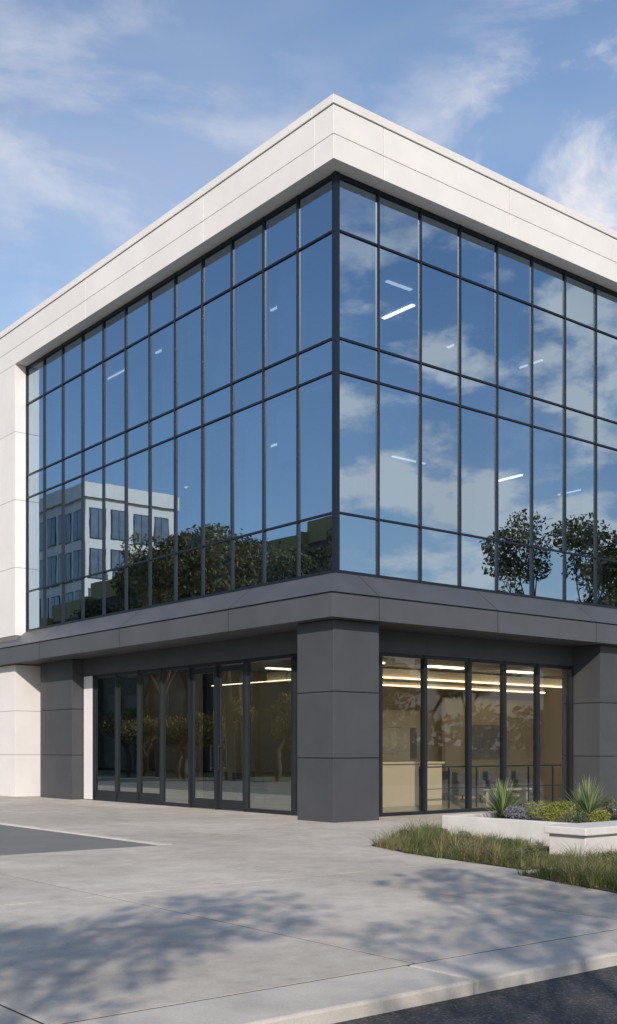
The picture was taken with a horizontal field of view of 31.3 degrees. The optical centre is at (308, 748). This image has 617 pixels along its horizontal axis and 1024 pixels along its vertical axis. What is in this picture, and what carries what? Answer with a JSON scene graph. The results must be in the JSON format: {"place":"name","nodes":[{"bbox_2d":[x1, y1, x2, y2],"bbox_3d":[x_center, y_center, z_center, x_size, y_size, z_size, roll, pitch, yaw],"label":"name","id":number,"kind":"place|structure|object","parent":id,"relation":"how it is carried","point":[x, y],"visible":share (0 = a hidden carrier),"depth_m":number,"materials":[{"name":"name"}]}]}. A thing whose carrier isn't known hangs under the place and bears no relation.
{"place":"outdoors","nodes":[
{"label":"outdoors","id":0,"kind":"place"},
{"bbox_2d":[0,825,155,854],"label":"driveway","id":1,"kind":"structure","parent":0,"point":[14,840],"depth_m":17.78,"materials":[{"name":"grey asphalt"}]},
{"bbox_2d":[191,667,214,807],"bbox_3d":[-2.593,-0.265,27.473,0.060,3.470,1.130,0,0,-39],"label":"entrance door leaf","id":2,"kind":"object","parent":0,"point":[203,802],"visible":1,"depth_m":27.82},
{"bbox_2d":[218,664,243,809],"bbox_3d":[-1.834,-0.265,26.531,0.060,3.470,1.130,0,0,-39],"label":"entrance door leaf","id":3,"kind":"object","parent":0,"point":[231,804],"visible":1,"depth_m":26.88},
{"bbox_2d":[0,796,616,1023],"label":"concrete pavement","id":4,"kind":"structure","parent":0,"point":[67,955],"depth_m":10.32,"materials":[{"name":"grey concrete"}]},
{"bbox_2d":[84,676,92,798],"bbox_3d":[-6.359,-0.310,32.189,0.150,3.580,0.580,0,0,-39],"label":"white side panel","id":5,"kind":"object","parent":4,"relation":"on","point":[88,737],"visible":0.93,"depth_m":32.14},
{"bbox_2d":[368,817,616,870],"bbox_3d":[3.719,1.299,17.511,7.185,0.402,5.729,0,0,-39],"label":"ornamental grass","id":6,"kind":"structure","parent":4,"relation":"on","point":[423,839],"depth_m":15.64,"materials":[{"name":"green plant"}]},
{"bbox_2d":[396,829,410,838],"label":"shrub","id":7,"kind":"object","parent":6,"relation":"on","point":[404,832],"visible":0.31,"depth_m":17.80,"materials":[{"name":"green plant"}]},
{"bbox_2d":[435,827,447,838],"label":"shrub","id":8,"kind":"object","parent":6,"relation":"on","point":[442,830],"visible":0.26,"depth_m":17.84,"materials":[{"name":"green plant"}]},
{"bbox_2d":[450,831,475,843],"bbox_3d":[2.320,1.395,16.719,0.313,0.299,0.456,0,0,-63],"label":"shrub","id":9,"kind":"object","parent":6,"relation":"on","point":[467,837],"visible":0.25,"depth_m":16.66,"materials":[{"name":"green plant"}]},
{"bbox_2d":[500,837,512,847],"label":"shrub","id":10,"kind":"object","parent":6,"relation":"on","point":[507,839],"visible":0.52,"depth_m":16.46,"materials":[{"name":"green plant"}]},
{"bbox_2d":[514,845,537,861],"bbox_3d":[2.848,1.385,14.482,0.354,0.251,0.380,0,0,-39],"label":"shrub","id":11,"kind":"object","parent":6,"relation":"on","point":[533,848],"visible":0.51,"depth_m":14.40,"materials":[{"name":"green plant"}]},
{"bbox_2d":[442,807,616,845],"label":"concrete planter","id":12,"kind":"object","parent":6,"relation":"on","point":[528,829],"visible":0.27,"depth_m":17.60,"materials":[{"name":"white concrete"}]},
{"bbox_2d":[474,777,531,817],"bbox_3d":[3.170,0.790,18.284,1.329,0.741,1.256,0,0,-39],"label":"yucca plant","id":13,"kind":"object","parent":12,"relation":"in","point":[501,802],"visible":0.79,"depth_m":18.20,"materials":[{"name":"green plant"}]},
{"bbox_2d":[503,804,530,819],"bbox_3d":[3.384,1.049,17.790,0.393,0.288,0.597,0,0,-9],"label":"lavender plant","id":14,"kind":"object","parent":12,"relation":"on","point":[519,812],"visible":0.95,"depth_m":17.68,"materials":[{"name":"purple plant"}]},
{"bbox_2d":[505,798,534,807],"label":"shrub","id":15,"kind":"object","parent":12,"relation":"on","point":[522,804],"visible":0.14,"depth_m":18.82,"materials":[{"name":"green plant"}]},
{"bbox_2d":[524,801,547,819],"bbox_3d":[3.769,1.046,18.360,0.525,0.346,0.527,0,0,-39],"label":"shrub","id":16,"kind":"object","parent":12,"relation":"on","point":[530,816],"visible":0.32,"depth_m":18.30,"materials":[{"name":"green plant"}]},
{"bbox_2d":[526,800,575,821],"bbox_3d":[3.859,1.030,17.534,0.787,0.411,0.511,0,0,33],"label":"yellow green shrub","id":17,"kind":"object","parent":12,"relation":"in","point":[550,812],"visible":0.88,"depth_m":17.47,"materials":[{"name":"green plant"}]},
{"bbox_2d":[555,811,590,822],"bbox_3d":[4.001,1.092,16.770,0.444,0.302,0.532,0,0,-39],"label":"shrub","id":18,"kind":"object","parent":12,"relation":"on","point":[573,818],"visible":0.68,"depth_m":16.74,"materials":[{"name":"green plant"}]},
{"bbox_2d":[562,784,583,811],"bbox_3d":[4.901,0.880,19.836,0.901,0.559,0.996,0,0,-39],"label":"yucca plant","id":19,"kind":"object","parent":12,"relation":"in","point":[576,796],"visible":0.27,"depth_m":19.75,"materials":[{"name":"green plant"}]},
{"bbox_2d":[562,775,615,818],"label":"yucca plant","id":20,"kind":"object","parent":12,"relation":"in","point":[589,805],"visible":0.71,"depth_m":17.87,"materials":[{"name":"green plant"}]},
{"bbox_2d":[588,809,611,821],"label":"yellow green shrub","id":21,"kind":"object","parent":12,"relation":"in","point":[597,815],"visible":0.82,"depth_m":17.30,"materials":[{"name":"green plant"}]},
{"bbox_2d":[595,795,616,818],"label":"shrub","id":22,"kind":"object","parent":12,"relation":"on","point":[609,810],"visible":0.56,"depth_m":18.80,"materials":[{"name":"green plant"}]},
{"bbox_2d":[612,797,616,814],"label":"lavender plant","id":23,"kind":"object","parent":12,"relation":"on","point":[615,805],"visible":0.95,"depth_m":17.92,"materials":[{"name":"purple plant"}]},
{"bbox_2d":[544,820,616,857],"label":"concrete bench","id":24,"kind":"object","parent":6,"relation":"on","point":[592,834],"visible":0.78,"depth_m":15.22,"materials":[{"name":"white concrete"}]},
{"bbox_2d":[511,841,616,892],"bbox_3d":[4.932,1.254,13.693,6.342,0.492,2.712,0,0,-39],"label":"ornamental grass","id":25,"kind":"structure","parent":4,"relation":"on","point":[599,874],"depth_m":12.32,"materials":[{"name":"green plant"}]},
{"bbox_2d":[590,851,616,867],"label":"shrub","id":26,"kind":"object","parent":25,"relation":"on","point":[603,855],"visible":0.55,"depth_m":13.24,"materials":[{"name":"green plant"}]},
{"bbox_2d":[0,0,616,331],"label":"sky","id":27,"kind":"structure","parent":0,"point":[114,113],"materials":[{"name":"blue"}]},
{"bbox_2d":[92,790,561,812],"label":"lobby floor","id":28,"kind":"structure","parent":0,"point":[285,803],"depth_m":29.55,"materials":[{"name":"grey tile"}]},
{"bbox_2d":[0,364,39,796],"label":"white end walls","id":29,"kind":"structure","parent":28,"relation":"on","point":[20,732],"depth_m":34.33,"materials":[{"name":"white concrete"}]},
{"bbox_2d":[336,105,613,256],"bbox_3d":[0.381,-12.505,36.217,17.360,1.190,21.960,0,0,-39],"label":"parapet backing","id":30,"kind":"object","parent":29,"relation":"on","point":[482,175],"visible":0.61,"depth_m":24.99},
{"bbox_2d":[0,104,616,373],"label":"parapet panels","id":31,"kind":"object","parent":30,"relation":"attached to","point":[321,146],"visible":0.91,"depth_m":25.40,"materials":[{"name":"white metal"}]},
{"bbox_2d":[0,93,616,338],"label":"parapet cap","id":32,"kind":"object","parent":31,"relation":"on","point":[321,107],"visible":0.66,"depth_m":25.31,"materials":[{"name":"white metal"}]},
{"bbox_2d":[0,432,39,754],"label":"end wall backing","id":33,"kind":"object","parent":28,"relation":"on","point":[9,638],"visible":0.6,"depth_m":34.46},
{"bbox_2d":[40,619,616,822],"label":"ground piers","id":34,"kind":"structure","parent":28,"relation":"on","point":[336,655],"depth_m":22.94,"materials":[{"name":"metal"}]},
{"bbox_2d":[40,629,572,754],"bbox_3d":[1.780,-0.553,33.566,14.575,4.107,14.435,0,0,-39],"label":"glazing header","id":35,"kind":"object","parent":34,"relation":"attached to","point":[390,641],"visible":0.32,"depth_m":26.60,"materials":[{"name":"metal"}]},
{"bbox_3d":[-2.863,-0.330,27.813,0.012,3.540,10.582,0,0,-39],"label":"entrance","id":36,"kind":"object","parent":35,"relation":"attached to","visible":0},
{"bbox_2d":[210,744,220,770],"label":"door handles","id":37,"kind":"object","parent":36,"relation":"attached to","point":[211,767],"depth_m":27.03,"materials":[{"name":"black metal"}]},
{"bbox_2d":[0,572,616,665],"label":"ledge canopy","id":38,"kind":"object","parent":34,"relation":"on","point":[289,606],"visible":0.91,"depth_m":25.24,"materials":[{"name":"grey metal"}]},
{"bbox_2d":[26,171,596,629],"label":"mullions","id":39,"kind":"object","parent":38,"relation":"on","point":[334,371],"visible":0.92,"depth_m":25.64,"materials":[{"name":"metal"}]},
{"bbox_2d":[26,173,616,631],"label":"transoms","id":40,"kind":"object","parent":38,"relation":"on","point":[370,189],"visible":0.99,"depth_m":25.91,"materials":[{"name":"metal"}]},
{"bbox_2d":[27,179,616,628],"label":"curtain wall glass","id":41,"kind":"object","parent":38,"relation":"on","point":[399,409],"visible":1,"depth_m":25.91,"materials":[{"name":"blue glass"}]},
{"bbox_2d":[358,575,379,622],"bbox_3d":[1.231,-3.103,22.835,0.024,1.052,0.693,0,0,-39],"label":"ledge joint","id":42,"kind":"object","parent":38,"relation":"attached to","point":[379,598],"visible":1,"depth_m":22.57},
{"bbox_2d":[574,603,596,643],"bbox_3d":[6.863,-3.103,27.369,0.024,1.052,0.693,0,0,-39],"label":"ledge joint","id":43,"kind":"object","parent":38,"relation":"attached to","point":[596,626],"visible":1,"depth_m":27.10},
{"bbox_2d":[43,691,616,758],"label":"pier backing","id":44,"kind":"object","parent":28,"relation":"on","point":[370,692],"visible":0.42,"depth_m":22.81,"materials":[{"name":"black metal"}]},
{"bbox_2d":[93,652,573,816],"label":"lobby glazing frames","id":45,"kind":"structure","parent":28,"relation":"on","point":[423,732],"depth_m":26.72,"materials":[{"name":"black metal"}]},
{"bbox_2d":[97,675,136,791],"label":"dark infill panels","id":46,"kind":"object","parent":45,"relation":"attached to","point":[127,733],"visible":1,"depth_m":30.86,"materials":[{"name":"black glass"}]},
{"bbox_2d":[95,790,159,801],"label":"side door rails","id":47,"kind":"object","parent":45,"relation":"attached to","point":[129,795],"visible":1,"depth_m":30.35,"materials":[{"name":"black metal"}]},
{"bbox_2d":[143,671,561,799],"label":"lobby walls","id":48,"kind":"structure","parent":28,"relation":"on","point":[271,733],"depth_m":32.90,"materials":[{"name":"beige paint"}]},
{"bbox_2d":[389,725,499,758],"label":"wall pictures","id":49,"kind":"object","parent":48,"relation":"attached to","point":[485,741],"depth_m":33.14,"materials":[{"name":"brown paper"}]},
{"bbox_2d":[205,770,540,803],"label":"lobby armchairs","id":50,"kind":"object","parent":28,"relation":"on","point":[233,786],"visible":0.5,"depth_m":30.29,"materials":[{"name":"fabric"}]},
{"bbox_2d":[383,710,441,761],"bbox_3d":[2.383,0.190,30.830,5.689,2.580,1.584,0,0,-59],"label":"reception partition","id":51,"kind":"object","parent":28,"relation":"on","point":[396,744],"visible":0.21,"depth_m":31.89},
{"bbox_2d":[383,761,444,807],"bbox_3d":[2.483,0.915,28.344,2.300,1.130,0.600,0,0,-39],"label":"reception desk","id":52,"kind":"object","parent":28,"relation":"on","point":[400,784],"visible":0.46,"depth_m":28.05,"materials":[{"name":"beige wood"}]},
{"bbox_2d":[419,765,561,809],"bbox_3d":[5.821,0.960,29.061,8.100,1.040,0.030,0,0,-39],"label":"lobby railing","id":53,"kind":"object","parent":28,"relation":"on","point":[449,788],"visible":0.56,"depth_m":27.77,"materials":[{"name":"black metal"}]},
{"bbox_2d":[483,788,531,803],"bbox_3d":[5.360,1.280,29.634,1.500,0.400,0.400,0,0,-39],"label":"lobby table","id":54,"kind":"object","parent":28,"relation":"on","point":[524,791],"visible":0.67,"depth_m":29.71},
{"bbox_2d":[98,656,561,685],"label":"lobby ceiling","id":55,"kind":"structure","parent":0,"point":[414,664],"depth_m":30.68,"materials":[{"name":"paint"}]},
{"bbox_2d":[265,662,532,673],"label":"lobby ceiling lamps","id":56,"kind":"object","parent":55,"relation":"attached to","point":[427,666],"visible":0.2,"depth_m":30.68,"materials":[{"name":"white plastic"}]},
{"bbox_2d":[267,668,561,694],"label":"ceiling coves","id":57,"kind":"object","parent":55,"relation":"attached to","point":[488,686],"visible":0.43,"depth_m":29.42,"materials":[{"name":"beige paint"}]},
{"bbox_2d":[211,677,558,692],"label":"cove lamps","id":58,"kind":"object","parent":57,"relation":"attached to","point":[419,686],"visible":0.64,"depth_m":29.81,"materials":[{"name":"white plastic"}]},
{"bbox_2d":[333,965,616,1023],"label":"road","id":59,"kind":"structure","parent":0,"point":[588,997],"depth_m":6.79,"materials":[{"name":"grey asphalt"}]},
{"label":"ground","id":60,"kind":"structure","parent":0,"visible":0},
{"bbox_2d":[0,822,171,844],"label":"kerb","id":61,"kind":"structure","parent":60,"relation":"on","point":[92,835],"depth_m":19.13,"materials":[{"name":"concrete"}]},
{"bbox_2d":[67,930,616,1023],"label":"kerb","id":62,"kind":"structure","parent":60,"relation":"on","point":[342,998],"depth_m":6.93,"materials":[{"name":"concrete"}]}
]}

